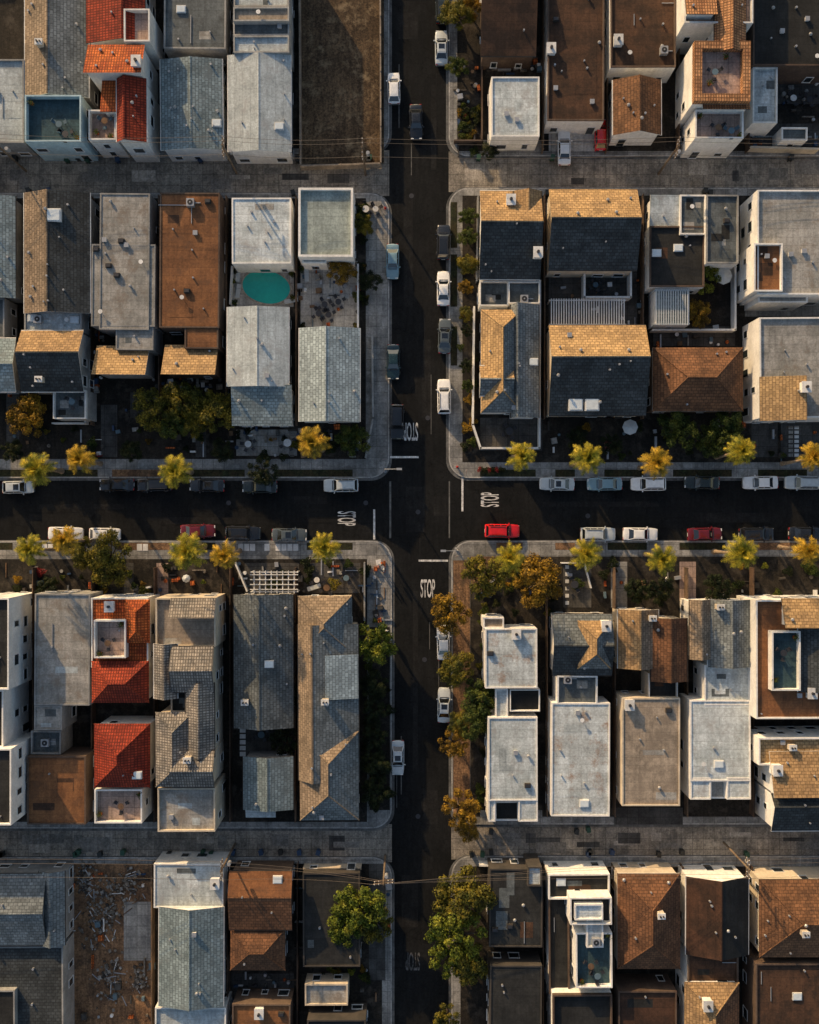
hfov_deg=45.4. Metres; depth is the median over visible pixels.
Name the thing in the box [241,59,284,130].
roof fixtures
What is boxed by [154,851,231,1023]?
walls
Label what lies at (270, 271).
windows
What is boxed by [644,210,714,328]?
windows
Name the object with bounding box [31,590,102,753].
walls
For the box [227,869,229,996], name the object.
wooden fence
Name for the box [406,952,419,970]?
painted stop text
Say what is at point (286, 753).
windows
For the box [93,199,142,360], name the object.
roof fixtures
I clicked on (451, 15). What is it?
street tree
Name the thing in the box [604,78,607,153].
wooden fence
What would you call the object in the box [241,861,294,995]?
windows
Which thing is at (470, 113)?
garden bush
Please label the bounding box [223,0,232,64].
windows
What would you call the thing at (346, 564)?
garden bush
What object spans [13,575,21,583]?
garden bush
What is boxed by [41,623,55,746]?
roof fixtures
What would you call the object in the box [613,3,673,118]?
roof fixtures
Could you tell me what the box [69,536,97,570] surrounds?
street tree
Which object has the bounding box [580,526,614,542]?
parked car
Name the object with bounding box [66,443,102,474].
palm tree
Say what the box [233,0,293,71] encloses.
walls
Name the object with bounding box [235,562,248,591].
garden wall
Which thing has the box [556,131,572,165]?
parked car
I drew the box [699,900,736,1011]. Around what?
roof fixtures
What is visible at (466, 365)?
street tree
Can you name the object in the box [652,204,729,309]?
roof fixtures
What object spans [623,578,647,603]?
street tree
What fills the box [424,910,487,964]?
street tree
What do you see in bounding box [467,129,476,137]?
garden bush
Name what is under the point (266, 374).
roof fixtures
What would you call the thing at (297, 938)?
wooden fence
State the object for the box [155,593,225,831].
walls
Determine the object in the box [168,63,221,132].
roof fixtures
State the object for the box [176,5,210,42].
roof fixtures
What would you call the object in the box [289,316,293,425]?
walls
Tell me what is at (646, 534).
parked car
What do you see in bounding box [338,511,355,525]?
painted stop text
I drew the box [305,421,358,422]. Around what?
walls
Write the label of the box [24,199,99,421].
walls
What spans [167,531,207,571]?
palm tree
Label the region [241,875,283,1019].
roof fixtures
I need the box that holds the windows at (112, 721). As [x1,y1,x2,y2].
[93,720,154,811]
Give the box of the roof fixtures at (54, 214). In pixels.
[22,203,78,398]
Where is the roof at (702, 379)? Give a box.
[652,347,743,411]
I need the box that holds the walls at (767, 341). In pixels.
[742,317,818,422]
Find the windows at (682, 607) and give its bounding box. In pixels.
[680,598,737,768]
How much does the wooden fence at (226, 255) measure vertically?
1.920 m
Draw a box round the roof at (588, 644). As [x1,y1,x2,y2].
[552,613,614,675]
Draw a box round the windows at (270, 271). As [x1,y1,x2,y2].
[259,211,294,272]
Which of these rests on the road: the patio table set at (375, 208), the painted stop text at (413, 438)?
the painted stop text at (413, 438)
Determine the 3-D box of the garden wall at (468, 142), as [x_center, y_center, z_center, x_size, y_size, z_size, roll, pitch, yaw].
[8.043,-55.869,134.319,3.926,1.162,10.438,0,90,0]
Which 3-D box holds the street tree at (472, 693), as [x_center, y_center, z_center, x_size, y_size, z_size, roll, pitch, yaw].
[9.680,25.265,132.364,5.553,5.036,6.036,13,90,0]
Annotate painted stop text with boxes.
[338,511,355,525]
[404,423,417,440]
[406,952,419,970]
[421,579,434,597]
[481,492,498,506]
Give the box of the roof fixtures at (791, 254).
[760,241,813,278]
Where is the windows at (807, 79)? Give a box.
[785,77,813,146]
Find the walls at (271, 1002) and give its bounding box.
[232,860,293,1023]
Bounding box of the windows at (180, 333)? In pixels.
[169,208,225,378]
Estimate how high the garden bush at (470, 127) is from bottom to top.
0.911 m
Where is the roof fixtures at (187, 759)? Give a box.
[169,751,191,819]
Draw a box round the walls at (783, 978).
[742,866,818,1023]
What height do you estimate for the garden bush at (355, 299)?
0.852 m
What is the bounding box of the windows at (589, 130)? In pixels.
[544,0,595,133]
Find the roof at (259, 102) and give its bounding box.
[227,52,291,151]
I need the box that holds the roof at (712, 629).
[689,600,749,668]
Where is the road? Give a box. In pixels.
[0,0,818,1023]
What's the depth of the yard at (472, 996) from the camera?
134.86 m
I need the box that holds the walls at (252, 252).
[232,198,294,272]
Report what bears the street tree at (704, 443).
on the yard at (472, 996)
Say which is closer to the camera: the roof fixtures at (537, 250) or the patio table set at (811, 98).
the roof fixtures at (537, 250)
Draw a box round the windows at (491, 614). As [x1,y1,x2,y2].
[482,613,530,808]
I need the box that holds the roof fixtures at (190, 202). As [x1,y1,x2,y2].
[172,198,210,364]
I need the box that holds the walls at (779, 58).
[744,0,818,146]
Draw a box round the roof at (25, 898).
[0,871,65,948]
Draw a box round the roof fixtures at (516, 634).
[487,629,530,787]
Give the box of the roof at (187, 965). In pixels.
[158,906,224,1010]
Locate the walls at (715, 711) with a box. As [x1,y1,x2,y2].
[679,598,750,799]
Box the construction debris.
[74,852,148,1011]
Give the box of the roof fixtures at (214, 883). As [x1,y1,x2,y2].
[166,875,219,995]
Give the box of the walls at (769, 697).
[736,595,818,718]
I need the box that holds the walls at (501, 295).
[478,281,539,418]
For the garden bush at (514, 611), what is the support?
on the yard at (472, 996)
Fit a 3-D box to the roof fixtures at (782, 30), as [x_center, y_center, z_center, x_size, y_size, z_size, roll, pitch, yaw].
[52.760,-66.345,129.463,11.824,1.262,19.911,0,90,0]
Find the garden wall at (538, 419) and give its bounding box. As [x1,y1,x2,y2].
[472,280,540,449]
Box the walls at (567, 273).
[545,197,631,277]
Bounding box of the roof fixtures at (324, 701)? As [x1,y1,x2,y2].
[301,603,347,819]
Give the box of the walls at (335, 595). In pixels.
[304,595,357,623]
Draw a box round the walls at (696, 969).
[675,865,743,1023]
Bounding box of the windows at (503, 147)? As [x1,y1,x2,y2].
[488,93,527,149]
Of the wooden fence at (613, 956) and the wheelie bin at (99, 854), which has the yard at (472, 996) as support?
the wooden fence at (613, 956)
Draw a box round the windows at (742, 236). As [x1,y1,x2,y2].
[737,201,817,310]
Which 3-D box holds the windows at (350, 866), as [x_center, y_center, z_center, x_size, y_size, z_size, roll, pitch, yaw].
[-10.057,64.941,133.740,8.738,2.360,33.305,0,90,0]
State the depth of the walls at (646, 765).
129.74 m
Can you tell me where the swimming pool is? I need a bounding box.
[240,273,291,305]
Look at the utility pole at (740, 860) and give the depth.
126.59 m
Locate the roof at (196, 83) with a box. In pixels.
[160,56,223,150]
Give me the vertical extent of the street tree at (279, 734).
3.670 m
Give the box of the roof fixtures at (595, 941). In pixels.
[554,878,604,946]
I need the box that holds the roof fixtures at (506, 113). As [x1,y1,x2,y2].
[504,111,518,121]
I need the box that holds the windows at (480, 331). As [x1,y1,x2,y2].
[477,291,509,414]
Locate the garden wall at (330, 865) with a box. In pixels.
[303,863,361,869]
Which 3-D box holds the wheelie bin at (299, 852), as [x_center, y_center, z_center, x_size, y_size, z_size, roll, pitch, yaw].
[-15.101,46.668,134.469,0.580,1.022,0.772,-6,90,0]
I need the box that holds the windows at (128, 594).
[116,593,154,657]
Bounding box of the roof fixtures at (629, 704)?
[624,615,671,789]
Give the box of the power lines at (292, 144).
[223,136,361,157]
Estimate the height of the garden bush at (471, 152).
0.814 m
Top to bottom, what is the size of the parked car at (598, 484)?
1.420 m
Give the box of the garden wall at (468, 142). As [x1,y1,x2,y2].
[454,66,482,143]
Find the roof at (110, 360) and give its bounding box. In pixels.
[91,345,148,374]
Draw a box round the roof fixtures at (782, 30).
[762,6,818,86]
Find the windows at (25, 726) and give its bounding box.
[0,591,32,815]
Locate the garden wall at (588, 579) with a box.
[560,562,591,587]
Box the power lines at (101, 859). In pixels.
[0,859,206,879]
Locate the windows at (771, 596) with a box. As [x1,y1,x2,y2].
[742,594,818,597]
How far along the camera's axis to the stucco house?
130.00 m
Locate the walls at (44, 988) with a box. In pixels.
[0,861,74,1023]
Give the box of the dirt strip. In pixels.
[72,556,495,1023]
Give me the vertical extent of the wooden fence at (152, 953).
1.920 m
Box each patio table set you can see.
[50,118,67,133]
[57,128,73,142]
[64,396,80,409]
[96,115,113,130]
[99,637,115,651]
[113,800,128,814]
[240,436,255,451]
[253,730,268,742]
[279,434,295,450]
[309,572,323,586]
[311,306,326,321]
[317,297,331,311]
[319,580,333,595]
[321,307,335,322]
[331,294,345,308]
[338,570,353,585]
[357,200,373,217]
[368,201,382,216]
[501,423,517,438]
[566,576,582,592]
[583,959,598,975]
[588,277,602,292]
[589,970,605,984]
[706,65,723,81]
[709,121,726,136]
[722,125,739,139]
[750,136,763,142]
[774,647,791,661]
[785,90,801,105]
[801,91,817,108]
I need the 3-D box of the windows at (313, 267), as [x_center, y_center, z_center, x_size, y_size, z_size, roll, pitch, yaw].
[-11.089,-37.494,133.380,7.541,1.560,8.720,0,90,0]
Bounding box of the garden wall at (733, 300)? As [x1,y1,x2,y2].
[649,265,736,332]
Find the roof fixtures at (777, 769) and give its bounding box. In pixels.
[769,740,815,823]
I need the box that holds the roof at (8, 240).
[0,195,16,392]
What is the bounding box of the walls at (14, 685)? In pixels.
[0,592,31,824]
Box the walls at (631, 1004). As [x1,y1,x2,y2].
[611,862,676,1023]
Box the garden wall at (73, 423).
[52,421,88,424]
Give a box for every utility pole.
[0,146,26,171]
[220,843,235,880]
[221,135,236,173]
[361,137,369,175]
[373,854,393,884]
[657,136,680,174]
[723,841,750,878]
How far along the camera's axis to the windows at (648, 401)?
133.17 m
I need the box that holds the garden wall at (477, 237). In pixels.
[476,195,478,282]
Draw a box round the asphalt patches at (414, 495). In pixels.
[16,13,786,926]
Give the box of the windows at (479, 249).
[478,227,479,277]
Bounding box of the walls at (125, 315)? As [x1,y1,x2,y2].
[91,193,164,378]
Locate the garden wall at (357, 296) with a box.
[357,264,358,327]
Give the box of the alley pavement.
[0,150,818,861]
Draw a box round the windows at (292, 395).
[242,320,293,426]
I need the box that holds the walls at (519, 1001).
[487,853,542,1023]
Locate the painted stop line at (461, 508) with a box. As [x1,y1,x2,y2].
[373,456,462,561]
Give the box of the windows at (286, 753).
[244,593,294,793]
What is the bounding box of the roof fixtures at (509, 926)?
[492,904,524,993]
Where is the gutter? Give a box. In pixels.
[0,0,818,1023]
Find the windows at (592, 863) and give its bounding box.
[544,861,598,1013]
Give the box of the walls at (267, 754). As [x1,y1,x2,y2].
[240,594,294,798]
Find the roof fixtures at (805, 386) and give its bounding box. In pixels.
[783,349,811,392]
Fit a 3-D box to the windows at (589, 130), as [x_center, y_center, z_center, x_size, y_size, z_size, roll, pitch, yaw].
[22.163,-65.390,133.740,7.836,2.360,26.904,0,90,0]
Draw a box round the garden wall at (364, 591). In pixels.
[364,562,364,620]
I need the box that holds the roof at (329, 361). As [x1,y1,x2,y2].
[298,326,360,421]
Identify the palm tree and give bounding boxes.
[15,533,59,565]
[19,452,64,488]
[49,525,92,555]
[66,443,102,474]
[158,453,193,488]
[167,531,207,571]
[209,539,241,568]
[297,424,331,459]
[309,531,341,564]
[494,540,525,572]
[505,441,535,471]
[568,441,605,475]
[568,536,602,572]
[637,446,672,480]
[642,543,676,576]
[711,533,758,568]
[714,434,756,465]
[776,535,818,564]
[780,441,818,471]
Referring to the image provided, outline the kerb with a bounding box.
[0,0,818,1023]
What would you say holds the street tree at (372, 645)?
on the dirt strip
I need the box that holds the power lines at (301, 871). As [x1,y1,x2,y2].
[221,862,390,884]
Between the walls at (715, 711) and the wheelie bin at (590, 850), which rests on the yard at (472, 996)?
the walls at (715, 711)
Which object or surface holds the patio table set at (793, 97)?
on the patio paving at (138, 918)
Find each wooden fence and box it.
[32,567,37,729]
[90,196,94,425]
[90,570,95,822]
[151,861,154,1023]
[153,567,157,822]
[158,195,161,420]
[225,195,228,425]
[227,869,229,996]
[229,567,232,822]
[295,195,297,425]
[295,567,296,822]
[296,861,298,1023]
[299,0,381,169]
[541,0,543,153]
[541,862,543,1023]
[543,194,544,419]
[545,568,547,816]
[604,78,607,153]
[611,862,614,979]
[612,567,615,816]
[640,194,643,419]
[675,48,679,148]
[684,567,688,816]
[744,133,749,153]
[749,567,754,816]
[749,864,752,950]
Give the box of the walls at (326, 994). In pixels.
[303,868,366,1023]
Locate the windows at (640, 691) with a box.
[614,607,664,793]
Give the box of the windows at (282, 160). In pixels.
[239,92,293,162]
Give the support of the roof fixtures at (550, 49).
on the walls at (575, 33)
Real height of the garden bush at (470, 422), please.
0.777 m
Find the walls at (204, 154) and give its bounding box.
[165,70,227,161]
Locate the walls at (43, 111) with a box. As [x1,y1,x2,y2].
[25,43,98,160]
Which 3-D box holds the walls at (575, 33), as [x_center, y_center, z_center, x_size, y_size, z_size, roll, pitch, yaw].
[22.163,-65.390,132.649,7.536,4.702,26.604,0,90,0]
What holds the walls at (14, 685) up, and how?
on the yard at (472, 996)
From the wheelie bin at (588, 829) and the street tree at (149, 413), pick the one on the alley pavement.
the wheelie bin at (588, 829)
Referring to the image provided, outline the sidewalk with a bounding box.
[0,0,818,1023]
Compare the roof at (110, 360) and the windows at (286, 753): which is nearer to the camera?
the roof at (110, 360)
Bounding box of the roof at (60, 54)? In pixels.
[24,0,89,97]
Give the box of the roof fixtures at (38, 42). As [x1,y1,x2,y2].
[27,2,81,88]
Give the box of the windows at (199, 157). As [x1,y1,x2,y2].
[174,78,226,159]
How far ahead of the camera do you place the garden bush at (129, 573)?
134.35 m
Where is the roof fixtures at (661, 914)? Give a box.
[622,878,670,997]
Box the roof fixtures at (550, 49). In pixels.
[545,17,600,103]
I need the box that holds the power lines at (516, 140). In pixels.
[363,137,676,158]
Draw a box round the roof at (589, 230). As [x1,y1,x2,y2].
[548,189,641,270]
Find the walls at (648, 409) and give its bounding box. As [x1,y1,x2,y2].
[646,352,732,412]
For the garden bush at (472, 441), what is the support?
on the yard at (472, 996)
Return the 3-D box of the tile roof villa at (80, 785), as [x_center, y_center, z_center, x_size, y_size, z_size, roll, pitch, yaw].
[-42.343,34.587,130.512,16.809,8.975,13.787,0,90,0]
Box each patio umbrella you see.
[182,575,191,582]
[622,419,637,434]
[715,268,731,284]
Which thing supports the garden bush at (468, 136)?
on the yard at (472, 996)
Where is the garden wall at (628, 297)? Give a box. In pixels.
[581,272,631,300]
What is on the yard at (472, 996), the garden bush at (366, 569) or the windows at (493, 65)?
the garden bush at (366, 569)
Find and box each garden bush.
[12,585,22,591]
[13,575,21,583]
[36,567,46,577]
[86,436,97,446]
[126,570,132,578]
[131,582,138,589]
[138,585,150,593]
[161,562,171,572]
[196,434,203,441]
[244,427,251,434]
[258,449,269,459]
[267,578,274,588]
[272,578,283,588]
[279,453,288,460]
[281,569,289,578]
[289,440,298,448]
[299,322,305,327]
[299,557,311,568]
[303,565,314,577]
[303,576,310,584]
[326,446,335,454]
[327,578,340,589]
[331,967,340,974]
[344,558,353,568]
[348,968,355,975]
[354,293,364,302]
[355,203,364,214]
[355,261,366,272]
[358,565,370,577]
[358,972,366,980]
[361,297,368,305]
[361,973,370,984]
[369,801,379,812]
[374,770,385,783]
[384,786,396,799]
[385,705,395,715]
[456,344,464,351]
[457,107,470,116]
[457,123,464,130]
[458,133,465,138]
[460,121,467,128]
[460,443,469,451]
[461,422,472,433]
[463,123,473,133]
[463,393,474,404]
[464,133,472,138]
[466,436,475,447]
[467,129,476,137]
[468,108,478,117]
[469,148,477,157]
[469,417,477,426]
[470,379,478,388]
[472,144,479,153]
[473,117,480,126]
[474,104,480,112]
[475,662,482,671]
[475,782,485,795]
[476,794,484,802]
[477,605,488,615]
[492,598,500,606]
[505,582,513,591]
[511,608,518,617]
[574,577,584,589]
[582,422,590,431]
[598,569,609,579]
[607,556,618,567]
[637,421,642,432]
[735,579,744,588]
[761,561,768,568]
[773,588,781,594]
[782,565,792,575]
[800,562,811,572]
[807,564,818,575]
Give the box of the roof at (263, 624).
[233,594,293,817]
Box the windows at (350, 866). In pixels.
[309,863,367,1017]
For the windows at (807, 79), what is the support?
attached to the walls at (779, 58)
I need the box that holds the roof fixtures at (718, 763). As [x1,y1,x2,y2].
[702,604,742,767]
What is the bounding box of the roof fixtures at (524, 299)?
[489,295,537,409]
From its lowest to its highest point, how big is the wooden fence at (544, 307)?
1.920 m
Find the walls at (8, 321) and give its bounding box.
[0,202,25,393]
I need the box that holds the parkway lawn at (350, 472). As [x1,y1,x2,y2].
[0,202,806,549]
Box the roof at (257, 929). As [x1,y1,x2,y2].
[227,870,291,970]
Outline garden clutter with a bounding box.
[5,57,818,1020]
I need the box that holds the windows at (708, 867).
[676,864,734,1005]
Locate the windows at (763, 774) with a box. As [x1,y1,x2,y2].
[751,726,816,809]
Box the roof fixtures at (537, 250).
[485,194,542,271]
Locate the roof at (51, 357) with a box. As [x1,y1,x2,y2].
[14,189,90,392]
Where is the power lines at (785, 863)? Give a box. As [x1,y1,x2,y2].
[750,858,818,878]
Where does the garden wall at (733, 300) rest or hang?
on the yard at (472, 996)
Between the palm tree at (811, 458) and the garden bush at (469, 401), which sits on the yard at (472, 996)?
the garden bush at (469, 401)
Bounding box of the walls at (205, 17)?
[164,0,232,66]
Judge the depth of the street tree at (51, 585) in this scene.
132.52 m
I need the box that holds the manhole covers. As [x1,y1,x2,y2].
[226,193,589,818]
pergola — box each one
[250,570,299,592]
[547,299,625,327]
[648,289,689,329]
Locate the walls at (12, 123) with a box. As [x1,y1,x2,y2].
[0,59,38,156]
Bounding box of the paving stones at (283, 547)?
[42,426,798,755]
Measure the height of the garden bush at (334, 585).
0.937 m
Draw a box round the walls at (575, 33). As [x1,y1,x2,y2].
[544,0,604,133]
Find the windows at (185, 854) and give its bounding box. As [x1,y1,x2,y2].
[180,852,231,1023]
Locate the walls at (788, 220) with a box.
[737,190,818,310]
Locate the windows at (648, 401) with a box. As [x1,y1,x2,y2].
[647,379,705,412]
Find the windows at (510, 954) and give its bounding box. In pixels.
[486,858,519,1023]
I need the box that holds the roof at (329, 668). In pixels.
[297,595,359,820]
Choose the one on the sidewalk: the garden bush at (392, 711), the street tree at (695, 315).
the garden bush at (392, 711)
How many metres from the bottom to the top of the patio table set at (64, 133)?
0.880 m
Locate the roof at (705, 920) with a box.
[684,876,748,1023]
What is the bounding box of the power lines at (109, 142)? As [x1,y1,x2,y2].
[0,134,221,155]
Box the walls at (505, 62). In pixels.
[480,11,532,69]
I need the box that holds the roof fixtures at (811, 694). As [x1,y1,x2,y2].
[760,618,817,714]
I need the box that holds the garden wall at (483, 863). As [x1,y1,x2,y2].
[478,860,487,866]
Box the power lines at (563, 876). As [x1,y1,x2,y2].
[375,860,748,884]
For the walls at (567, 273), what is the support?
on the yard at (472, 996)
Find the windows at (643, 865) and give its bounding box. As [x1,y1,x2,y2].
[610,863,664,980]
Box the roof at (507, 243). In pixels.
[479,188,543,280]
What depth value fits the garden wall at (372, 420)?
133.94 m
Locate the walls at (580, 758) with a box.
[548,612,609,816]
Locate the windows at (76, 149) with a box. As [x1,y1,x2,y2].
[35,91,97,161]
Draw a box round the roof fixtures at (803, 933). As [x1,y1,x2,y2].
[761,915,809,1000]
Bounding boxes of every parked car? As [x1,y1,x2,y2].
[2,479,34,494]
[48,526,83,538]
[89,527,120,540]
[99,477,134,492]
[137,476,172,492]
[180,523,215,538]
[189,477,224,492]
[225,525,260,540]
[242,478,277,493]
[272,527,306,542]
[323,477,358,493]
[385,244,399,279]
[385,344,400,379]
[386,73,400,104]
[389,404,404,439]
[391,740,405,774]
[434,31,448,66]
[435,0,448,24]
[435,225,451,259]
[435,271,450,306]
[435,625,450,659]
[436,379,451,414]
[436,687,451,722]
[437,318,452,353]
[484,523,519,538]
[539,476,574,491]
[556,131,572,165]
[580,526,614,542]
[586,476,621,491]
[593,119,608,150]
[622,526,657,541]
[630,476,665,491]
[683,474,719,489]
[686,526,721,541]
[738,526,773,541]
[742,475,777,490]
[783,474,818,490]
[787,526,818,539]
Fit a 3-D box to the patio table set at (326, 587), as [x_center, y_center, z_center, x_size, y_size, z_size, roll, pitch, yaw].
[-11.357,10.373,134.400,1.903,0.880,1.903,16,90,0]
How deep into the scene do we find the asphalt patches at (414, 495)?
134.99 m
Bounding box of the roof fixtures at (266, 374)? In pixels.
[232,316,272,402]
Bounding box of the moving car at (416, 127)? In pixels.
[408,104,423,140]
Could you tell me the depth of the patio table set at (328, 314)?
134.09 m
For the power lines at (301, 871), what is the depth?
125.46 m
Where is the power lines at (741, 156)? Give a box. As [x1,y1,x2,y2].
[682,137,810,156]
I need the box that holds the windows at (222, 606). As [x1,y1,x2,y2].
[189,592,225,818]
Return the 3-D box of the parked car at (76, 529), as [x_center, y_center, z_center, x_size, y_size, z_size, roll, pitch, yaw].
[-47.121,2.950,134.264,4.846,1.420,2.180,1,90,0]
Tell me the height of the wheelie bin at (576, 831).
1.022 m
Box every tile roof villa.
[27,716,155,823]
[83,0,164,161]
[91,593,159,702]
[675,0,752,158]
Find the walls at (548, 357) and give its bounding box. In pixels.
[545,331,634,416]
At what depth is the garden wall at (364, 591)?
133.64 m
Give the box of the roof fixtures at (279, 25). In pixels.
[253,0,281,48]
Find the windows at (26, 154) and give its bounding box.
[0,151,31,155]
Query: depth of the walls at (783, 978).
129.75 m
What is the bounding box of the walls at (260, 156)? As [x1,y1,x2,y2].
[233,73,292,163]
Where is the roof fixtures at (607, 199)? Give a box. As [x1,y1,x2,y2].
[562,197,631,248]
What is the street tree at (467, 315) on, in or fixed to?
on the yard at (472, 996)
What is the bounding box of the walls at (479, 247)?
[479,204,535,281]
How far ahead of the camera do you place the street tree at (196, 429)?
131.90 m
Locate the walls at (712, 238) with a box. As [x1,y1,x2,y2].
[644,195,738,328]
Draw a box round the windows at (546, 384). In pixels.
[545,380,630,417]
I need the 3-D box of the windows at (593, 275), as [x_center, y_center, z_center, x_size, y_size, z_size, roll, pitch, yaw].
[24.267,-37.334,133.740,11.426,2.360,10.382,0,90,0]
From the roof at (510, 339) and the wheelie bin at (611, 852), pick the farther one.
the wheelie bin at (611, 852)
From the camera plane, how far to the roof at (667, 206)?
130.73 m
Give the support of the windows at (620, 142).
attached to the walls at (647, 35)
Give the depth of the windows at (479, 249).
134.10 m
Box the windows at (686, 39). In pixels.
[675,36,722,158]
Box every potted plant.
[706,79,714,86]
[792,634,798,642]
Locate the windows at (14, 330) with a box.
[7,287,22,393]
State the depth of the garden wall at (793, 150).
133.68 m
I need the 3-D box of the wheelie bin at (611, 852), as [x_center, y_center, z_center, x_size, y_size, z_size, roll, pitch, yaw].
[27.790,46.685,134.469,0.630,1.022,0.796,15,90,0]
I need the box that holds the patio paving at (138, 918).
[6,84,818,1002]
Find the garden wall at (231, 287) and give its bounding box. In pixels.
[229,266,233,305]
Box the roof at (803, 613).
[781,598,818,692]
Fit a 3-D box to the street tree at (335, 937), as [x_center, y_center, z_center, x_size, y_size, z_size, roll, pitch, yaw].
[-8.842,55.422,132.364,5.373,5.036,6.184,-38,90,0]
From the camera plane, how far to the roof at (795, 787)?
127.17 m
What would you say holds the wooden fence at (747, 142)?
on the yard at (472, 996)
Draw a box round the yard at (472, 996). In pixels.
[0,0,818,1023]
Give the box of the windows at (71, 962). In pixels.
[0,862,73,987]
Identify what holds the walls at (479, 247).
on the yard at (472, 996)
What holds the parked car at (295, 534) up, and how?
on the road
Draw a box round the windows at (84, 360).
[82,207,99,388]
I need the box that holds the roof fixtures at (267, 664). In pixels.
[241,607,287,805]
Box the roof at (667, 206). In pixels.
[649,195,679,225]
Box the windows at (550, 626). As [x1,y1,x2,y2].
[545,612,598,805]
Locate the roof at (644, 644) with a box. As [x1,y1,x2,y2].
[617,609,687,682]
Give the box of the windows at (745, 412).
[742,330,807,423]
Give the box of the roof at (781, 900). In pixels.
[759,879,818,957]
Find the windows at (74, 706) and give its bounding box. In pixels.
[41,589,80,716]
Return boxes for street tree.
[0,438,23,462]
[5,393,46,437]
[34,576,56,593]
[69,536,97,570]
[83,527,132,587]
[119,440,141,462]
[131,387,174,432]
[158,404,192,439]
[159,380,202,423]
[183,406,212,437]
[192,389,234,432]
[210,437,233,462]
[247,455,279,486]
[268,728,297,754]
[294,684,297,705]
[325,904,362,948]
[326,262,357,285]
[333,884,387,935]
[334,423,370,457]
[354,212,373,235]
[357,903,393,944]
[358,269,382,290]
[359,622,398,665]
[359,669,388,699]
[360,750,392,778]
[361,775,389,806]
[362,696,390,724]
[362,721,388,751]
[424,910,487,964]
[428,935,470,978]
[430,592,472,635]
[431,863,497,924]
[433,1003,460,1023]
[436,650,474,690]
[437,0,474,30]
[437,729,468,758]
[441,787,479,830]
[444,56,469,76]
[444,939,488,986]
[447,710,473,739]
[454,816,479,842]
[456,226,477,244]
[456,253,479,274]
[456,702,491,741]
[457,279,473,293]
[458,208,478,223]
[459,0,481,19]
[459,306,472,322]
[459,358,471,373]
[460,324,472,336]
[460,554,509,601]
[460,677,494,721]
[461,379,473,392]
[481,142,499,160]
[510,559,532,585]
[511,552,562,609]
[566,425,587,448]
[598,434,622,454]
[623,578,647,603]
[644,577,674,606]
[656,411,700,450]
[689,298,710,328]
[689,424,723,457]
[698,266,721,294]
[703,573,735,599]
[706,411,744,454]
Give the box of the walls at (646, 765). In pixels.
[612,608,679,805]
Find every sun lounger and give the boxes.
[235,272,240,281]
[235,284,241,297]
[284,297,297,303]
[304,269,308,281]
[307,583,320,590]
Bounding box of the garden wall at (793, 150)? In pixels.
[748,146,818,153]
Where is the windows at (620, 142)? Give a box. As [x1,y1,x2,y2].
[604,0,661,146]
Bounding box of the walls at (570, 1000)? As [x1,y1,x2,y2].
[543,860,612,1023]
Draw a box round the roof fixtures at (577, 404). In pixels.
[557,332,631,410]
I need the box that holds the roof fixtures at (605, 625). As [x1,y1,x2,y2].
[559,620,610,807]
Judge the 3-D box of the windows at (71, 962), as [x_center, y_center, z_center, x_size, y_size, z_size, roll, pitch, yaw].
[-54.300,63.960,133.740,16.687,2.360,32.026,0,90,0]
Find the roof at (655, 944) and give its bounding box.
[617,873,680,969]
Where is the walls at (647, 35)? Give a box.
[604,0,675,145]
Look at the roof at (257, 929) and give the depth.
129.61 m
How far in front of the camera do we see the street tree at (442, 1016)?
132.32 m
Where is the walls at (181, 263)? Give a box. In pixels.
[159,192,224,378]
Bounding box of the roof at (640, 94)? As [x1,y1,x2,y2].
[612,74,661,135]
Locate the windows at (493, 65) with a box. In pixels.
[480,0,521,68]
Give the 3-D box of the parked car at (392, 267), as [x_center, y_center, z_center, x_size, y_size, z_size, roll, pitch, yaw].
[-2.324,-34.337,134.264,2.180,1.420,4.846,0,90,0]
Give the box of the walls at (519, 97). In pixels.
[488,77,539,149]
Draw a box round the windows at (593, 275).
[545,203,624,276]
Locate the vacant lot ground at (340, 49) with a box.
[299,0,383,163]
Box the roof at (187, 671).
[153,597,215,787]
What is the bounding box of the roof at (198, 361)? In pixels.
[161,345,217,374]
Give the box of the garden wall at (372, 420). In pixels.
[365,335,373,457]
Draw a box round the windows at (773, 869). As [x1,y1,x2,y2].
[743,867,808,1021]
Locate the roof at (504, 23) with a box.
[481,0,537,56]
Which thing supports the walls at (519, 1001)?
on the yard at (472, 996)
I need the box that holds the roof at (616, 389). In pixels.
[549,324,650,415]
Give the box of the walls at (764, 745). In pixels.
[751,726,818,825]
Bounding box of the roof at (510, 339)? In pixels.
[479,302,539,417]
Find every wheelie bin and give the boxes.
[75,848,81,855]
[97,850,102,857]
[114,156,120,163]
[120,848,125,855]
[258,848,263,855]
[278,848,282,855]
[295,156,299,163]
[297,848,301,855]
[315,848,320,855]
[469,850,473,857]
[480,850,484,857]
[489,828,493,834]
[489,848,493,855]
[550,154,554,161]
[574,828,579,834]
[586,826,590,832]
[588,848,592,855]
[609,848,614,855]
[656,850,661,857]
[679,849,684,855]
[702,187,707,194]
[707,189,712,194]
[743,850,749,857]
[787,154,793,161]
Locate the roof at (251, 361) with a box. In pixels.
[226,306,291,425]
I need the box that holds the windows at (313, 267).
[311,203,355,269]
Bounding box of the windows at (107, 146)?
[102,0,164,156]
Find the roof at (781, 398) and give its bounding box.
[759,375,806,420]
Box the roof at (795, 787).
[769,751,818,831]
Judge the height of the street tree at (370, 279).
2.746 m
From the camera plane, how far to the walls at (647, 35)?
130.19 m
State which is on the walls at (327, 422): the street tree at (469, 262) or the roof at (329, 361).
the roof at (329, 361)
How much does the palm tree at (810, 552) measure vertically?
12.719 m
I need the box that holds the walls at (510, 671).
[481,614,539,821]

